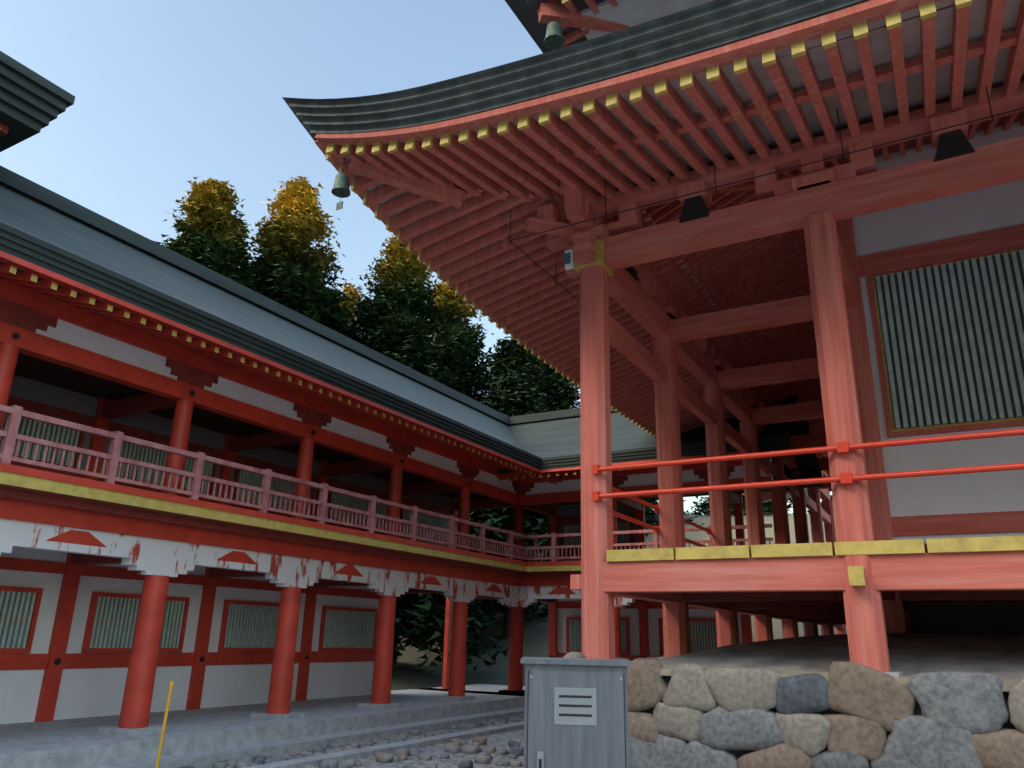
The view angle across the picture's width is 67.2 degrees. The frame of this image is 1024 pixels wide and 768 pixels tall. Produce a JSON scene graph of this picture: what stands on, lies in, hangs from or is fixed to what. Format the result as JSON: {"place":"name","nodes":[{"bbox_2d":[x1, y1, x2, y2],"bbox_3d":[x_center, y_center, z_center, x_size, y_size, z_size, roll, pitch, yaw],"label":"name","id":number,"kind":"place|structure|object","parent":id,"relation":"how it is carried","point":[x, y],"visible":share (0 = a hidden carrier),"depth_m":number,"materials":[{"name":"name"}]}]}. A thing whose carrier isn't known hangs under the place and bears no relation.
{"place":"outdoors","nodes":[
{"label":"outdoors","id":0,"kind":"place"},
{"bbox_2d":[0,51,74,151],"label":"roof","id":1,"kind":"structure","parent":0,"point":[32,103],"depth_m":9.76,"materials":[{"name":"grey tile"}]},
{"bbox_2d":[209,723,523,767],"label":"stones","id":2,"kind":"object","parent":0,"point":[499,741],"depth_m":11.28,"materials":[{"name":"grey stone"}]},
{"bbox_2d":[155,681,174,767],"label":"marker pole","id":3,"kind":"object","parent":2,"relation":"on","point":[171,684],"visible":1,"depth_m":8.96,"materials":[{"name":"yellow"}]},
{"bbox_2d":[152,176,271,292],"bbox_3d":[-14.843,0.661,34.662,14.101,23.022,12.796,7,-19,-18],"label":"cedar tree","id":4,"kind":"object","parent":2,"relation":"on","point":[212,229],"visible":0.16,"depth_m":36.73,"materials":[{"name":"green plant"}]},
{"bbox_2d":[0,165,562,767],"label":"corridor","id":5,"kind":"object","parent":2,"relation":"on","point":[230,507],"visible":0.97,"depth_m":12.49,"materials":[{"name":"wood"}]},
{"bbox_2d":[246,176,363,342],"bbox_3d":[-11.727,0.641,37.253,14.831,24.807,13.534,-9,-21,28],"label":"cedar tree","id":6,"kind":"object","parent":2,"relation":"on","point":[296,282],"visible":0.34,"depth_m":38.70,"materials":[{"name":"green plant"}]},
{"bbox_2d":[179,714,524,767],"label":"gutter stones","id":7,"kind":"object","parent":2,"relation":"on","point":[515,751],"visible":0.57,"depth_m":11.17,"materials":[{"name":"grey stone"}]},
{"bbox_2d":[338,279,365,329],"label":"cedar tree","id":8,"kind":"object","parent":2,"relation":"on","point":[349,289],"visible":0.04,"depth_m":47.44,"materials":[{"name":"green plant"}]},
{"bbox_2d":[342,234,475,529],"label":"cedar tree","id":9,"kind":"object","parent":2,"relation":"on","point":[392,324],"visible":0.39,"depth_m":40.04,"materials":[{"name":"green plant"}]},
{"bbox_2d":[392,511,508,673],"bbox_3d":[-3.405,5.469,25.065,8.393,8.429,7.862,-9,-21,28],"label":"cedar tree","id":10,"kind":"object","parent":2,"relation":"on","point":[420,621],"visible":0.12,"depth_m":22.89,"materials":[{"name":"green plant"}]},
{"bbox_2d":[424,280,499,401],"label":"cedar tree","id":11,"kind":"object","parent":2,"relation":"on","point":[461,347],"visible":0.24,"depth_m":45.33,"materials":[{"name":"green plant"}]},
{"bbox_2d":[456,370,551,637],"bbox_3d":[-0.424,5.541,31.392,8.375,12.356,8.863,3,-18,-5],"label":"cedar tree","id":12,"kind":"object","parent":2,"relation":"on","point":[515,396],"visible":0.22,"depth_m":29.95,"materials":[{"name":"green plant"}]},
{"bbox_2d":[470,336,552,518],"bbox_3d":[-0.764,5.351,38.225,9.387,16.948,10.774,-9,-21,28],"label":"cedar tree","id":13,"kind":"object","parent":2,"relation":"on","point":[510,356],"visible":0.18,"depth_m":39.82,"materials":[{"name":"green plant"}]},
{"bbox_2d":[492,353,579,411],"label":"cedar tree","id":14,"kind":"object","parent":2,"relation":"on","point":[559,394],"visible":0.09,"depth_m":45.82,"materials":[{"name":"green plant"}]},
{"bbox_2d":[521,657,631,767],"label":"electric cabinet","id":15,"kind":"object","parent":2,"relation":"on","point":[576,713],"visible":1,"depth_m":4.92,"materials":[{"name":"metal"}]},
{"bbox_2d":[418,395,823,696],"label":"corridor wing","id":16,"kind":"structure","parent":2,"relation":"on","point":[552,439],"depth_m":19.53,"materials":[{"name":"red wood"}]},
{"bbox_2d":[644,499,703,535],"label":"cedar tree","id":17,"kind":"object","parent":2,"relation":"on","point":[650,513],"visible":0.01,"depth_m":45.50,"materials":[{"name":"green plant"}]},
{"bbox_2d":[684,495,792,516],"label":"cedar tree","id":18,"kind":"object","parent":2,"relation":"on","point":[705,506],"visible":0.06,"depth_m":48.19,"materials":[{"name":"green plant"}]},
{"bbox_2d":[563,632,1023,767],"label":"stone platform","id":19,"kind":"structure","parent":2,"relation":"on","point":[950,700],"depth_m":6.57,"materials":[{"name":"grey stone"}]},
{"bbox_2d":[282,0,1023,676],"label":"temple building","id":20,"kind":"structure","parent":19,"relation":"on","point":[664,222],"depth_m":9.05,"materials":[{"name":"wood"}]},
{"bbox_2d":[792,495,833,513],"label":"cedar tree","id":21,"kind":"object","parent":2,"relation":"on","point":[831,497],"visible":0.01,"depth_m":50.65,"materials":[{"name":"green plant"}]},
{"bbox_2d":[0,0,831,514],"label":"sky","id":22,"kind":"structure","parent":0,"point":[167,93],"materials":[{"name":"blue"}]},
{"bbox_2d":[391,514,846,690],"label":"hillside terrain","id":23,"kind":"structure","parent":0,"point":[535,637],"depth_m":28.27,"materials":[{"name":"green plant"}]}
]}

